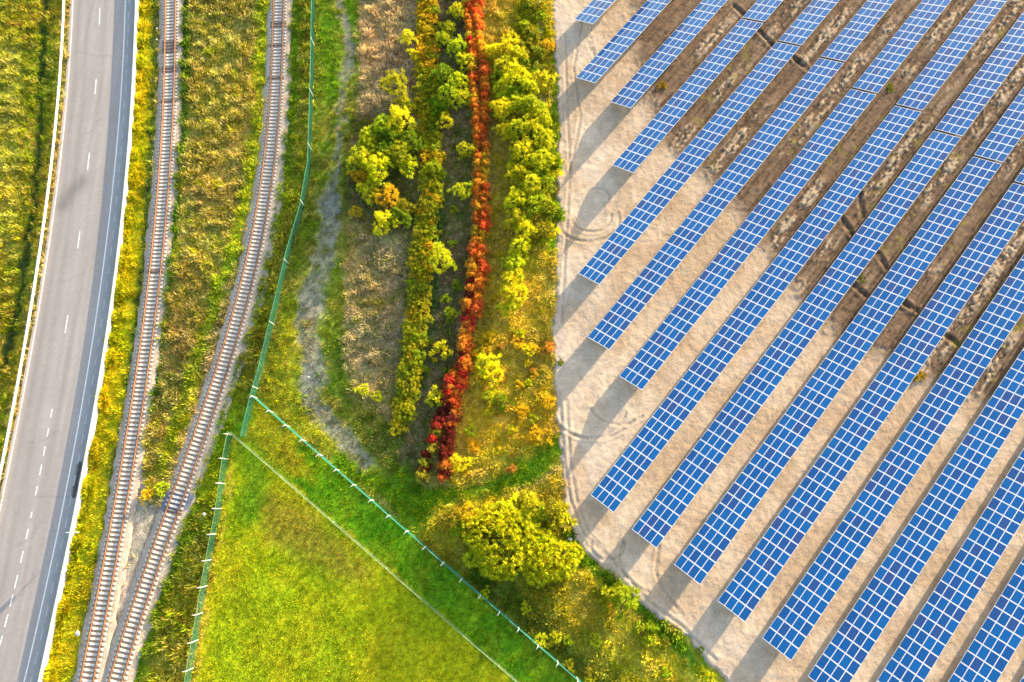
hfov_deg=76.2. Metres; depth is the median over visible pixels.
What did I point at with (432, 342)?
bush
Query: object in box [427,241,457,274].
tree
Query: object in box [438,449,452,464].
autumn shrub
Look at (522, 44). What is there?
bush
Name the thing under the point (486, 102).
autumn shrub
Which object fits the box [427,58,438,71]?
hedge shrub
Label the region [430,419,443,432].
autumn shrub
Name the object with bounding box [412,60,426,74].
hedge shrub
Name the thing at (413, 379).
hedge shrub
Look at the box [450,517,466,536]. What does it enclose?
bush
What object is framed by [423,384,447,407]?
sapling
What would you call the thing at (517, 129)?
tree
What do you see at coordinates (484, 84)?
autumn shrub
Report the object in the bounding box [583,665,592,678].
bush
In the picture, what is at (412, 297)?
hedge shrub
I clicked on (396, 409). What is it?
hedge shrub
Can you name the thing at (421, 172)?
hedge shrub
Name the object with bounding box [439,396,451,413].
autumn shrub
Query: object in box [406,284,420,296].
hedge shrub
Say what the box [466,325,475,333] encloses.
autumn shrub
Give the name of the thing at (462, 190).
tree
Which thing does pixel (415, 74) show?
hedge shrub
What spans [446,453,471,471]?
bush
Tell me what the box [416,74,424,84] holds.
hedge shrub
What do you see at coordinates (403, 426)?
hedge shrub
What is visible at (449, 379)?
autumn shrub
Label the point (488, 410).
bush
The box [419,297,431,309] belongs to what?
hedge shrub
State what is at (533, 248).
bush
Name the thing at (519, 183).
bush
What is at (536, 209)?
tree
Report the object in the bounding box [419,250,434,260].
hedge shrub
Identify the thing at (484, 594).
bush
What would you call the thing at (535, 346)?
bush
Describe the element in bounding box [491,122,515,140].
tree
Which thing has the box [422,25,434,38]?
hedge shrub
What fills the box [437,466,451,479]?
autumn shrub
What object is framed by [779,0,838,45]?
solar table
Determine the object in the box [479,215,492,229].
autumn shrub
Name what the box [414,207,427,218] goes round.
hedge shrub
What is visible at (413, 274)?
hedge shrub
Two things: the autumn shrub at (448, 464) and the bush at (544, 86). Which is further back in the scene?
the bush at (544, 86)
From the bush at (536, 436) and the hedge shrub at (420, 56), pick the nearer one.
the bush at (536, 436)
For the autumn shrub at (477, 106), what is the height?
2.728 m
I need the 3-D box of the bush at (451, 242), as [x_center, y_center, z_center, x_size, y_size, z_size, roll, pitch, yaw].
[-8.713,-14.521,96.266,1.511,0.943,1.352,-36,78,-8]
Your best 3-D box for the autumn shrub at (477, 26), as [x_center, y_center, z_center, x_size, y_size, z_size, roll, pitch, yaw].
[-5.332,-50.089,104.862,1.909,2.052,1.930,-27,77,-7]
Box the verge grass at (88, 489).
[38,0,160,681]
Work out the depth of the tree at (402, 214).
95.63 m
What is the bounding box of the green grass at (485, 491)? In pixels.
[329,433,559,541]
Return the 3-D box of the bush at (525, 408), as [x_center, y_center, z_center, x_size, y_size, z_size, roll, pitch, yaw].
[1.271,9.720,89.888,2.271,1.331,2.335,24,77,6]
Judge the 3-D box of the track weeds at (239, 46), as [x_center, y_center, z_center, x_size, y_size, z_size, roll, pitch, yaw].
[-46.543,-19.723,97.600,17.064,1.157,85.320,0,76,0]
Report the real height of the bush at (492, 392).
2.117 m
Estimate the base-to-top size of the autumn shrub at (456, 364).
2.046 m
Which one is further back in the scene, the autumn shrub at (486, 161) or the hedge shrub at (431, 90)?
the hedge shrub at (431, 90)
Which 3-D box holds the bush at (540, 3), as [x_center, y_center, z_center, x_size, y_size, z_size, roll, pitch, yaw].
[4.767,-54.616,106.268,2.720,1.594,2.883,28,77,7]
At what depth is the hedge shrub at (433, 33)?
104.66 m
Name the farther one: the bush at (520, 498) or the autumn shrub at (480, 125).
the autumn shrub at (480, 125)
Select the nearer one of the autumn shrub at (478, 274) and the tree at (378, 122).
the autumn shrub at (478, 274)
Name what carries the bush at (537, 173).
on the ground at (312, 304)
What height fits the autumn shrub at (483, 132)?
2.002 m
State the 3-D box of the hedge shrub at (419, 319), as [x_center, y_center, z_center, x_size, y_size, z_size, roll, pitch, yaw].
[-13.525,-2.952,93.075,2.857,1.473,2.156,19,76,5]
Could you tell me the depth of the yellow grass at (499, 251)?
93.92 m
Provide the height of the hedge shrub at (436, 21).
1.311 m
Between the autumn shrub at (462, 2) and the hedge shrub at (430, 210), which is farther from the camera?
the autumn shrub at (462, 2)
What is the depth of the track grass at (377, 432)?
94.26 m
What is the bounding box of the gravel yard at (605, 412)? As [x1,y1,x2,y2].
[551,0,1023,681]
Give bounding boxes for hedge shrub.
[389,401,402,417]
[389,414,402,426]
[389,421,400,435]
[393,397,405,407]
[394,375,407,390]
[395,410,407,422]
[396,366,407,383]
[396,387,408,398]
[397,361,409,373]
[397,402,411,415]
[397,422,409,433]
[398,335,410,345]
[399,344,410,353]
[399,353,409,362]
[399,377,416,389]
[400,317,416,330]
[400,384,411,399]
[400,394,412,406]
[402,323,414,339]
[402,364,419,377]
[403,340,418,354]
[403,408,417,422]
[404,278,418,289]
[404,310,414,323]
[404,351,413,360]
[404,400,415,413]
[405,358,416,368]
[406,243,422,255]
[406,261,421,272]
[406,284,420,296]
[406,292,420,305]
[406,302,418,313]
[406,325,420,337]
[406,382,420,394]
[406,390,420,402]
[407,270,420,279]
[407,334,422,342]
[407,354,424,368]
[408,252,420,265]
[408,374,419,384]
[409,236,424,248]
[409,314,423,328]
[410,366,422,379]
[411,81,422,92]
[411,251,424,263]
[411,349,426,360]
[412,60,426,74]
[412,94,427,105]
[412,229,423,241]
[412,299,422,308]
[412,308,420,320]
[412,338,428,350]
[413,9,426,19]
[413,68,426,80]
[413,220,422,231]
[413,266,425,277]
[413,292,424,301]
[414,54,425,64]
[414,104,425,115]
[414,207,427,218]
[414,212,429,223]
[414,259,425,268]
[414,276,426,286]
[414,279,426,293]
[414,331,428,342]
[415,1,425,13]
[415,20,425,30]
[415,34,425,45]
[415,46,426,60]
[415,91,427,101]
[415,320,428,333]
[416,15,425,23]
[416,27,426,40]
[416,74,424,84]
[416,242,427,251]
[416,313,433,325]
[417,125,425,135]
[417,196,428,207]
[417,236,431,246]
[418,119,428,127]
[418,136,427,148]
[418,146,431,159]
[418,175,429,187]
[418,182,427,195]
[418,217,431,229]
[419,55,432,63]
[419,94,429,103]
[419,168,429,178]
[419,209,433,221]
[419,226,431,236]
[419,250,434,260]
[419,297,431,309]
[419,304,429,318]
[420,67,430,74]
[420,152,431,164]
[421,13,433,21]
[421,44,430,54]
[421,74,430,85]
[421,81,431,90]
[421,129,435,138]
[421,195,437,207]
[421,255,432,269]
[421,272,432,282]
[421,280,431,291]
[421,290,431,303]
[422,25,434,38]
[422,106,434,118]
[422,115,433,125]
[422,234,438,246]
[422,264,434,276]
[423,0,432,9]
[423,31,433,43]
[423,137,435,149]
[423,189,437,200]
[423,205,433,216]
[423,239,433,250]
[424,122,432,132]
[424,224,437,238]
[426,0,438,9]
[426,51,440,63]
[426,178,441,192]
[426,208,440,222]
[427,11,437,22]
[427,19,438,30]
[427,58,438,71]
[427,65,437,75]
[427,79,439,90]
[427,85,439,96]
[427,115,437,122]
[428,4,440,14]
[428,31,440,39]
[428,37,437,48]
[428,119,439,132]
[428,129,443,139]
[428,151,435,160]
[428,194,439,203]
[428,202,440,211]
[429,44,439,57]
[429,135,442,145]
[429,141,442,152]
[429,218,437,226]
[430,178,442,190]
[431,173,443,182]
[432,155,443,170]
[432,188,443,197]
[434,149,446,159]
[435,164,447,179]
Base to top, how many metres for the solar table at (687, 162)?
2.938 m
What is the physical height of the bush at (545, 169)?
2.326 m
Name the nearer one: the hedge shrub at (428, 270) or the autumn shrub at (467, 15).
the hedge shrub at (428, 270)
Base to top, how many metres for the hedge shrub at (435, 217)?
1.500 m
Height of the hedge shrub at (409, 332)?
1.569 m
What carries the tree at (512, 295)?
on the ground at (312, 304)
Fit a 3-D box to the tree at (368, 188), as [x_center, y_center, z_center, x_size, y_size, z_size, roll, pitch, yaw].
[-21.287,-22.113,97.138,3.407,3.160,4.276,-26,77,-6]
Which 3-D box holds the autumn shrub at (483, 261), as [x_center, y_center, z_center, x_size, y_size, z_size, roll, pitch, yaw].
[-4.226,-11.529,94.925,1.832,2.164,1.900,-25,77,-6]
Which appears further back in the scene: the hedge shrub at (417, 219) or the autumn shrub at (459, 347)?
the hedge shrub at (417, 219)
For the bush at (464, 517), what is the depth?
85.33 m
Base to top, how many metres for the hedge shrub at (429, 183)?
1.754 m
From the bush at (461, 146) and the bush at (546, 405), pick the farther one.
the bush at (461, 146)
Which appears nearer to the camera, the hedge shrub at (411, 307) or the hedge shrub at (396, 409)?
the hedge shrub at (396, 409)
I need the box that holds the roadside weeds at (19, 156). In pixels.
[0,0,67,494]
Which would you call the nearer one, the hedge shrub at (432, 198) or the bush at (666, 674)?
the bush at (666, 674)
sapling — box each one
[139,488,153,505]
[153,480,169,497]
[345,169,361,181]
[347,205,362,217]
[352,383,369,396]
[366,390,382,402]
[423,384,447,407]
[427,339,453,361]
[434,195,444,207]
[440,293,451,303]
[443,306,461,319]
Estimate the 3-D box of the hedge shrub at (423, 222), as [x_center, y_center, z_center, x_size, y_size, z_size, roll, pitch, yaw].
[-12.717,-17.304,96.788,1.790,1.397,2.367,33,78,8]
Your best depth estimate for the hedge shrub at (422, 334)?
92.39 m
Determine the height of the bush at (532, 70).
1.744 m
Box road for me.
[0,0,134,681]
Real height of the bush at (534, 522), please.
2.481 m
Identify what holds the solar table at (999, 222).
on the gravel yard at (605, 412)
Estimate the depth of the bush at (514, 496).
85.94 m
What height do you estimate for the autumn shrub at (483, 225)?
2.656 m
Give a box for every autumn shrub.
[414,469,430,484]
[417,457,430,468]
[417,461,433,473]
[420,449,431,460]
[426,433,439,444]
[427,442,438,454]
[428,427,441,437]
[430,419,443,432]
[432,412,446,426]
[435,406,447,415]
[435,457,453,473]
[437,439,454,457]
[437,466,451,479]
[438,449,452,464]
[438,472,448,483]
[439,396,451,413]
[440,373,456,386]
[440,433,454,448]
[441,387,453,398]
[443,418,456,429]
[443,425,455,438]
[444,382,454,389]
[446,411,462,426]
[447,386,464,401]
[448,405,464,418]
[449,367,459,377]
[449,393,462,408]
[453,360,464,372]
[454,375,469,389]
[455,383,465,394]
[456,340,471,356]
[457,325,471,336]
[457,356,472,372]
[458,295,474,311]
[458,331,471,343]
[458,337,475,348]
[458,345,472,356]
[458,350,466,357]
[458,353,471,364]
[458,368,469,378]
[459,310,476,325]
[460,320,469,326]
[461,0,470,6]
[462,1,474,12]
[463,8,470,18]
[463,13,471,21]
[463,319,475,329]
[464,19,472,28]
[464,22,474,33]
[464,30,474,40]
[464,35,472,45]
[464,58,477,65]
[464,255,479,268]
[464,276,474,289]
[464,290,475,298]
[464,334,473,341]
[465,283,476,297]
[466,46,477,53]
[466,241,479,252]
[466,270,476,278]
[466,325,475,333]
[467,50,478,61]
[467,63,477,74]
[467,69,480,76]
[467,73,479,86]
[467,80,477,90]
[467,91,478,100]
[467,262,480,273]
[468,40,475,48]
[468,87,480,96]
[468,97,480,109]
[468,248,482,260]
[468,302,483,317]
[469,115,480,126]
[469,235,483,247]
[469,311,480,320]
[470,166,481,177]
[470,197,483,208]
[470,224,478,231]
[470,293,484,308]
[471,0,484,8]
[471,6,483,18]
[471,108,480,116]
[471,185,481,194]
[471,189,482,199]
[471,210,481,220]
[472,13,480,21]
[472,24,482,34]
[472,103,479,111]
[472,125,482,137]
[472,134,481,144]
[472,140,483,152]
[472,158,484,168]
[472,178,482,186]
[472,290,482,301]
[473,34,485,46]
[473,152,483,164]
[473,218,481,224]
[473,275,489,289]
[474,18,485,29]
[474,29,483,37]
[474,121,489,135]
[474,171,483,179]
[474,203,481,213]
[474,262,492,273]
[475,40,486,47]
[475,250,485,258]
[475,268,488,282]
[475,283,485,293]
[476,45,486,58]
[476,50,486,62]
[476,61,489,75]
[477,66,491,80]
[477,81,490,93]
[477,111,488,120]
[477,151,489,163]
[477,236,485,244]
[477,243,487,255]
[477,257,488,265]
[478,114,491,125]
[478,128,487,137]
[478,166,490,175]
[478,178,488,190]
[478,203,492,214]
[478,209,489,219]
[478,220,490,234]
[478,228,488,239]
[479,58,488,64]
[479,75,489,83]
[479,91,488,101]
[479,98,489,109]
[479,105,491,113]
[479,134,487,144]
[479,173,488,180]
[479,196,489,204]
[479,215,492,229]
[480,158,490,168]
[480,180,492,192]
[481,140,491,152]
[481,191,491,199]
[483,147,490,155]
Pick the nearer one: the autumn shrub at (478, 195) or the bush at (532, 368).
the bush at (532, 368)
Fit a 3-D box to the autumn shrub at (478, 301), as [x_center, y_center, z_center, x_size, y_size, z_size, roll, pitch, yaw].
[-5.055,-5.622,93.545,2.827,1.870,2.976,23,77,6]
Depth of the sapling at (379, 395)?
90.43 m
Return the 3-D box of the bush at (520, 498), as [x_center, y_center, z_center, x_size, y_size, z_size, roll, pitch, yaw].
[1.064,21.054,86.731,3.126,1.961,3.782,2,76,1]
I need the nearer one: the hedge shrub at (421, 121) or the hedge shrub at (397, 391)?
the hedge shrub at (397, 391)
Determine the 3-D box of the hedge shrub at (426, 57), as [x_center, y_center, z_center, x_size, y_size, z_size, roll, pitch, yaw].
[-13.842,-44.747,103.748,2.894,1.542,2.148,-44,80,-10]
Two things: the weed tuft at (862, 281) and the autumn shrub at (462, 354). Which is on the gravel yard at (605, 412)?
the weed tuft at (862, 281)
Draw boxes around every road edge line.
[0,0,72,509]
[23,0,125,681]
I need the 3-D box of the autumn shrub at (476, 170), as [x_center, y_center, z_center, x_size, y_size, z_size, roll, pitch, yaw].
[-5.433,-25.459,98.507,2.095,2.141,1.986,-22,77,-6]
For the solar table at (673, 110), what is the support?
on the gravel yard at (605, 412)
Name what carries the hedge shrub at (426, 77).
on the ground at (312, 304)
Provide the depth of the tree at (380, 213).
95.31 m
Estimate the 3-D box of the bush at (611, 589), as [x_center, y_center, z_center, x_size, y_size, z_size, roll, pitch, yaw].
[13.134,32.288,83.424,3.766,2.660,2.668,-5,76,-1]
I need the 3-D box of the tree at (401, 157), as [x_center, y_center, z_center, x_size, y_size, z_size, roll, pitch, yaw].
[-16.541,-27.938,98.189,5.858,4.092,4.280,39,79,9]
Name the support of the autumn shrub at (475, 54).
on the ground at (312, 304)
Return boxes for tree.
[346,144,382,172]
[356,126,380,155]
[356,180,378,205]
[359,150,393,186]
[360,142,387,158]
[365,113,394,141]
[369,140,397,160]
[372,209,399,234]
[373,183,398,209]
[378,68,407,103]
[379,125,402,150]
[383,104,417,133]
[384,140,415,169]
[388,202,412,228]
[396,129,427,152]
[399,156,418,178]
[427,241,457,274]
[429,62,457,87]
[429,94,449,122]
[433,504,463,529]
[436,75,460,110]
[446,34,468,56]
[447,182,472,199]
[449,71,470,92]
[450,88,470,106]
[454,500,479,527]
[455,52,474,73]
[461,499,541,581]
[475,352,501,378]
[481,366,503,387]
[488,97,512,121]
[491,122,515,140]
[492,38,518,55]
[492,73,512,96]
[493,54,512,75]
[497,265,523,294]
[499,281,528,311]
[501,252,526,281]
[502,57,531,87]
[503,44,528,63]
[503,185,527,213]
[503,207,526,229]
[504,165,530,183]
[505,112,531,141]
[507,90,529,114]
[508,231,531,260]
[509,137,534,166]
[514,94,547,115]
[514,215,539,242]
[516,76,539,94]
[518,167,545,196]
[520,117,544,144]
[520,148,551,172]
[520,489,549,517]
[521,192,546,218]
[522,528,584,588]
[530,102,549,128]
[531,128,556,151]
[531,218,553,243]
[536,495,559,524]
[538,194,558,216]
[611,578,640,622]
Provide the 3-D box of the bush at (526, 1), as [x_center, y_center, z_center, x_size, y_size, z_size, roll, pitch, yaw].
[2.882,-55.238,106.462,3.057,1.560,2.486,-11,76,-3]
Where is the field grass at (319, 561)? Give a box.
[185,435,508,681]
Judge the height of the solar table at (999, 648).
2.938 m
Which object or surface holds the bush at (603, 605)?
on the ground at (312, 304)
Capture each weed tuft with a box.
[656,79,667,88]
[695,646,704,659]
[858,273,866,282]
[887,83,895,92]
[912,370,927,382]
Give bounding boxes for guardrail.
[0,0,65,477]
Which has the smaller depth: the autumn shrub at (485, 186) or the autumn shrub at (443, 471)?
the autumn shrub at (443, 471)
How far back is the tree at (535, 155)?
97.34 m
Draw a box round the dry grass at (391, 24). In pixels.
[340,0,422,419]
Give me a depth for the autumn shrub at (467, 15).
104.95 m
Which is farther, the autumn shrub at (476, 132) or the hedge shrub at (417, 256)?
the autumn shrub at (476, 132)
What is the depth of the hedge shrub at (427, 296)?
93.93 m
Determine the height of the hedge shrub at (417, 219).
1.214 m
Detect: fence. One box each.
[183,432,231,681]
[230,433,518,681]
[240,0,314,436]
[249,394,581,681]
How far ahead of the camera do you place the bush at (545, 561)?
84.02 m
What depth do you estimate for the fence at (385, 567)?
84.67 m
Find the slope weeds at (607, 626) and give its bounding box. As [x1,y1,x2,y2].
[413,468,690,681]
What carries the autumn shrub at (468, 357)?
on the ground at (312, 304)
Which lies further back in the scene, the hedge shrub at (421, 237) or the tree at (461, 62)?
the tree at (461, 62)
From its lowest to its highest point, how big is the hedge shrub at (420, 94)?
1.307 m
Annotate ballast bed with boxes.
[71,0,184,681]
[102,0,293,681]
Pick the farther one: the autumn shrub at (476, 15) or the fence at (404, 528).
the autumn shrub at (476, 15)
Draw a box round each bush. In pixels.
[354,169,368,187]
[395,198,416,213]
[397,29,418,45]
[400,95,415,113]
[406,48,419,59]
[419,247,433,263]
[423,157,443,175]
[425,338,434,347]
[434,30,454,47]
[435,110,453,128]
[438,20,455,36]
[442,367,451,375]
[445,1,465,19]
[445,315,454,325]
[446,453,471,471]
[447,239,457,247]
[449,205,459,214]
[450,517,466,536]
[451,282,460,291]
[453,278,461,287]
[456,141,477,159]
[461,537,489,568]
[464,423,477,437]
[467,437,478,451]
[468,457,475,467]
[471,349,483,357]
[472,517,502,548]
[474,373,486,384]
[476,499,506,528]
[477,584,489,599]
[478,332,490,345]
[480,345,491,358]
[480,388,504,406]
[480,553,504,581]
[481,43,502,59]
[481,394,492,406]
[482,405,494,415]
[483,329,497,342]
[490,67,510,91]
[490,394,515,411]
[493,89,512,99]
[494,342,504,349]
[495,300,518,317]
[496,491,525,524]
[499,29,520,47]
[504,463,517,472]
[505,110,524,129]
[505,162,528,180]
[506,153,523,168]
[507,74,529,94]
[508,425,518,433]
[510,145,533,167]
[510,334,522,348]
[511,76,533,94]
[511,92,535,109]
[512,113,531,133]
[512,485,530,509]
[513,48,530,66]
[513,184,543,207]
[514,179,538,192]
[514,379,524,389]
[514,404,529,419]
[515,231,541,255]
[515,327,524,337]
[517,63,531,73]
[517,343,534,355]
[519,19,534,30]
[519,37,534,56]
[520,515,539,543]
[520,600,530,614]
[521,0,536,9]
[521,24,541,41]
[523,357,532,367]
[524,2,536,9]
[524,23,538,34]
[524,375,532,385]
[525,159,550,176]
[525,189,550,209]
[526,424,544,439]
[526,611,538,619]
[527,30,539,45]
[527,370,538,379]
[528,160,547,180]
[528,342,543,352]
[528,366,536,375]
[528,413,538,424]
[529,45,547,57]
[529,67,544,76]
[529,114,547,141]
[529,500,546,522]
[531,69,559,91]
[531,143,553,153]
[531,535,547,557]
[532,51,546,60]
[532,60,546,72]
[533,0,548,12]
[533,561,555,583]
[533,632,547,649]
[535,9,547,20]
[536,554,564,580]
[537,132,553,150]
[537,163,554,183]
[537,232,552,248]
[539,173,554,193]
[540,38,555,53]
[540,115,552,125]
[540,341,555,355]
[541,393,557,409]
[541,575,571,603]
[543,150,564,171]
[544,119,560,137]
[545,154,564,177]
[545,201,567,222]
[545,219,561,237]
[545,437,552,446]
[545,636,554,647]
[547,499,577,533]
[548,505,569,522]
[549,631,561,643]
[562,658,575,673]
[563,633,574,645]
[582,629,592,640]
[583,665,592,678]
[584,677,595,681]
[589,633,602,646]
[591,581,603,595]
[595,596,608,612]
[601,583,626,603]
[635,620,659,643]
[641,631,654,646]
[660,636,670,647]
[661,667,671,677]
[691,663,708,681]
[698,669,710,678]
[704,672,716,681]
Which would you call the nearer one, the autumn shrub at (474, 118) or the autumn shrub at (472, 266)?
the autumn shrub at (472, 266)
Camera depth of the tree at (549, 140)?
98.33 m
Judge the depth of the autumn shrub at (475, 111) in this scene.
100.28 m
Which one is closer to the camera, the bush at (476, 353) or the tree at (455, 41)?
the bush at (476, 353)
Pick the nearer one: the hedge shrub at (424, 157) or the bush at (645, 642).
the bush at (645, 642)
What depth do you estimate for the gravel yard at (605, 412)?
93.82 m
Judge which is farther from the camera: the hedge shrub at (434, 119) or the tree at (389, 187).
the hedge shrub at (434, 119)
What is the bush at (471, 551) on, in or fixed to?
on the ground at (312, 304)
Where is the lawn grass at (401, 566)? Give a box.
[233,393,578,681]
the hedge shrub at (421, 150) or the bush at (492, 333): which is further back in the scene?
the hedge shrub at (421, 150)
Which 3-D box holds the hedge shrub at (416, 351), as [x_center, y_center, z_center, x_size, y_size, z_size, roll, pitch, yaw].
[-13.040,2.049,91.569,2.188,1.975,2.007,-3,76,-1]
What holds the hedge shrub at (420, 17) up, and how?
on the ground at (312, 304)
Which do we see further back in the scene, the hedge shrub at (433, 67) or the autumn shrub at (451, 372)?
the hedge shrub at (433, 67)
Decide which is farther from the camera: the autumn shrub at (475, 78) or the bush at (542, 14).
the bush at (542, 14)
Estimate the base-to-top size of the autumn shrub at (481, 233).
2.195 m
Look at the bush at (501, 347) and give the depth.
92.31 m
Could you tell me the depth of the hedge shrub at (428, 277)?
94.62 m
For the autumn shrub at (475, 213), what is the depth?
96.49 m
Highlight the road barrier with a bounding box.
[38,0,139,681]
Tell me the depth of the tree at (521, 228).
94.88 m
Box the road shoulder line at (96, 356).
[30,0,129,681]
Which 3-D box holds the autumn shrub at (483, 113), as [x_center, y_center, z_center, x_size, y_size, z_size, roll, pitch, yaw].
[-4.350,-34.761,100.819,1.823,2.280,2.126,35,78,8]
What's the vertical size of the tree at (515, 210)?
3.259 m
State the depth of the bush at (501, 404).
89.18 m
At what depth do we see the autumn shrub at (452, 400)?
89.37 m
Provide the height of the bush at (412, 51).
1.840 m
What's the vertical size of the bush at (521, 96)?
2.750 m
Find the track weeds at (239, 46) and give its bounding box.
[139,0,272,500]
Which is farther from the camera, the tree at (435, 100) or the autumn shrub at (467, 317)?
the tree at (435, 100)
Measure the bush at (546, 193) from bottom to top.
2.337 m
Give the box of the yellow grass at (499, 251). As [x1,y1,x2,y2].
[446,0,560,489]
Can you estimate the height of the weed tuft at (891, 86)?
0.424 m
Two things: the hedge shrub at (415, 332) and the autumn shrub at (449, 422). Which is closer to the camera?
the autumn shrub at (449, 422)
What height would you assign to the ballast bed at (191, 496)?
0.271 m
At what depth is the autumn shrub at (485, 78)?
102.02 m
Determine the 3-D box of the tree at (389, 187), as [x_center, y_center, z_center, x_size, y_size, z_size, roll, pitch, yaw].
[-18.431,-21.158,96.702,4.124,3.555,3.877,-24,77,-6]
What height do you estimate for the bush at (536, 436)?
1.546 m
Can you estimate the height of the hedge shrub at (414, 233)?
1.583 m
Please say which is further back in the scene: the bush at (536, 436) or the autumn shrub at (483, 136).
the autumn shrub at (483, 136)
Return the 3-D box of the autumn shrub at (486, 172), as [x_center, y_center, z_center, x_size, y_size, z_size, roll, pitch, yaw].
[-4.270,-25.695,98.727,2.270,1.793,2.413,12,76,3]
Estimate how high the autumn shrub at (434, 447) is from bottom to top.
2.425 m
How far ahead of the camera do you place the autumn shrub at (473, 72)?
102.57 m
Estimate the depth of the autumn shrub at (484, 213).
96.22 m
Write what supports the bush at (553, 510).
on the ground at (312, 304)
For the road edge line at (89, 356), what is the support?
on the road
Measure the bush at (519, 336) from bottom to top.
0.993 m
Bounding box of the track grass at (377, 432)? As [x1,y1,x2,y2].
[252,0,425,499]
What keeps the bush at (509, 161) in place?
on the ground at (312, 304)
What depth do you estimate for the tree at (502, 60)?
101.88 m
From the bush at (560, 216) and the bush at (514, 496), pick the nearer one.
the bush at (514, 496)
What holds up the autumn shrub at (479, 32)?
on the ground at (312, 304)
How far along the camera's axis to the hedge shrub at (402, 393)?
90.05 m
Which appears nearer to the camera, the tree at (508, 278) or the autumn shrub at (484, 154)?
the tree at (508, 278)
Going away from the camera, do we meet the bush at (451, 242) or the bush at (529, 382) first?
the bush at (529, 382)
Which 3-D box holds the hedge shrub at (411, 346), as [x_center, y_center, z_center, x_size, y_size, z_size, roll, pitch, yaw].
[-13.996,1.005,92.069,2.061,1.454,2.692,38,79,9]
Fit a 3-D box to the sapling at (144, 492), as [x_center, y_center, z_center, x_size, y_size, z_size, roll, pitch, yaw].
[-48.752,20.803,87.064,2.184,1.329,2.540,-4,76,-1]
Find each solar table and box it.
[574,0,614,30]
[576,0,670,87]
[578,42,799,283]
[588,58,843,348]
[591,106,920,511]
[611,0,726,112]
[613,19,762,175]
[620,89,875,389]
[632,131,960,547]
[674,157,1001,583]
[718,183,1023,621]
[743,0,782,22]
[762,255,1023,659]
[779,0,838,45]
[808,348,1023,681]
[821,0,894,61]
[853,0,950,93]
[876,449,1023,681]
[897,0,1006,110]
[935,12,1023,135]
[948,557,1023,681]
[974,87,1023,161]
[1015,168,1023,183]
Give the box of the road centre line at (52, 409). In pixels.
[0,8,99,644]
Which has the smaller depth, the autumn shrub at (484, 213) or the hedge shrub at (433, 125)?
the autumn shrub at (484, 213)
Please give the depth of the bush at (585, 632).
82.86 m
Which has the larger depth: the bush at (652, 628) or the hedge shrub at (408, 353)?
the hedge shrub at (408, 353)
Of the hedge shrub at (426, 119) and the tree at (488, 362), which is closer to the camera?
the tree at (488, 362)
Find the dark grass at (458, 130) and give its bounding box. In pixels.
[396,0,474,484]
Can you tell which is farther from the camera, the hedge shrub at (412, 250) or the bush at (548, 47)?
the bush at (548, 47)
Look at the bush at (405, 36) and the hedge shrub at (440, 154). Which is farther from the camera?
the bush at (405, 36)
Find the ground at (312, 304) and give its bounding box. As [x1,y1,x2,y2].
[0,0,725,681]
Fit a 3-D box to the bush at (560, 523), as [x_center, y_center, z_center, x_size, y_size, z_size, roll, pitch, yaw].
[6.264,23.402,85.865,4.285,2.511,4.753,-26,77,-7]
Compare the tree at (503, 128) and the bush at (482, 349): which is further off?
the tree at (503, 128)
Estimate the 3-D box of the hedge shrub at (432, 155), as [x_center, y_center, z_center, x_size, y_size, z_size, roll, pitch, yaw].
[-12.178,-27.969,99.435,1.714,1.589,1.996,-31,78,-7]
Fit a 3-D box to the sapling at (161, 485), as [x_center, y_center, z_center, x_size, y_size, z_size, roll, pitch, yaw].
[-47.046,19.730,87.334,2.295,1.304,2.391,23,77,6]
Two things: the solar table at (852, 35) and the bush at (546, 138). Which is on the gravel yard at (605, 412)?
the solar table at (852, 35)
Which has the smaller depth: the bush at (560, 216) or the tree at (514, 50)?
the bush at (560, 216)
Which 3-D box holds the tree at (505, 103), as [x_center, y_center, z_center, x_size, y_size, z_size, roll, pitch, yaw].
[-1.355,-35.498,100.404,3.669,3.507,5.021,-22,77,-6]
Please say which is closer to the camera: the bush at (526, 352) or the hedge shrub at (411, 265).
the bush at (526, 352)
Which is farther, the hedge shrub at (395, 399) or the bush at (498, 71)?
the bush at (498, 71)
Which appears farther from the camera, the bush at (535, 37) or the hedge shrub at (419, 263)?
the bush at (535, 37)
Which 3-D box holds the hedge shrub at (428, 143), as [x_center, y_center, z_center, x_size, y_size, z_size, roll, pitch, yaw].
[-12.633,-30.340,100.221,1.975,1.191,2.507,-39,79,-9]
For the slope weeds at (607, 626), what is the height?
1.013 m
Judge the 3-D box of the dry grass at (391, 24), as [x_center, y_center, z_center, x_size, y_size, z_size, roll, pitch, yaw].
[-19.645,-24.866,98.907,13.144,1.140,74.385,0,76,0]
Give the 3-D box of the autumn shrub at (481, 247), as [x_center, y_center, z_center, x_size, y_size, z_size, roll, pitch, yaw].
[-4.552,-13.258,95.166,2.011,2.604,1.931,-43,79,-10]
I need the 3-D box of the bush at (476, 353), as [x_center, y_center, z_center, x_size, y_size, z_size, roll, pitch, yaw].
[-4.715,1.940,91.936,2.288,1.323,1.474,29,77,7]
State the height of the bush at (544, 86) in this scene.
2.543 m
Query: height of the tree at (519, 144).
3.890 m

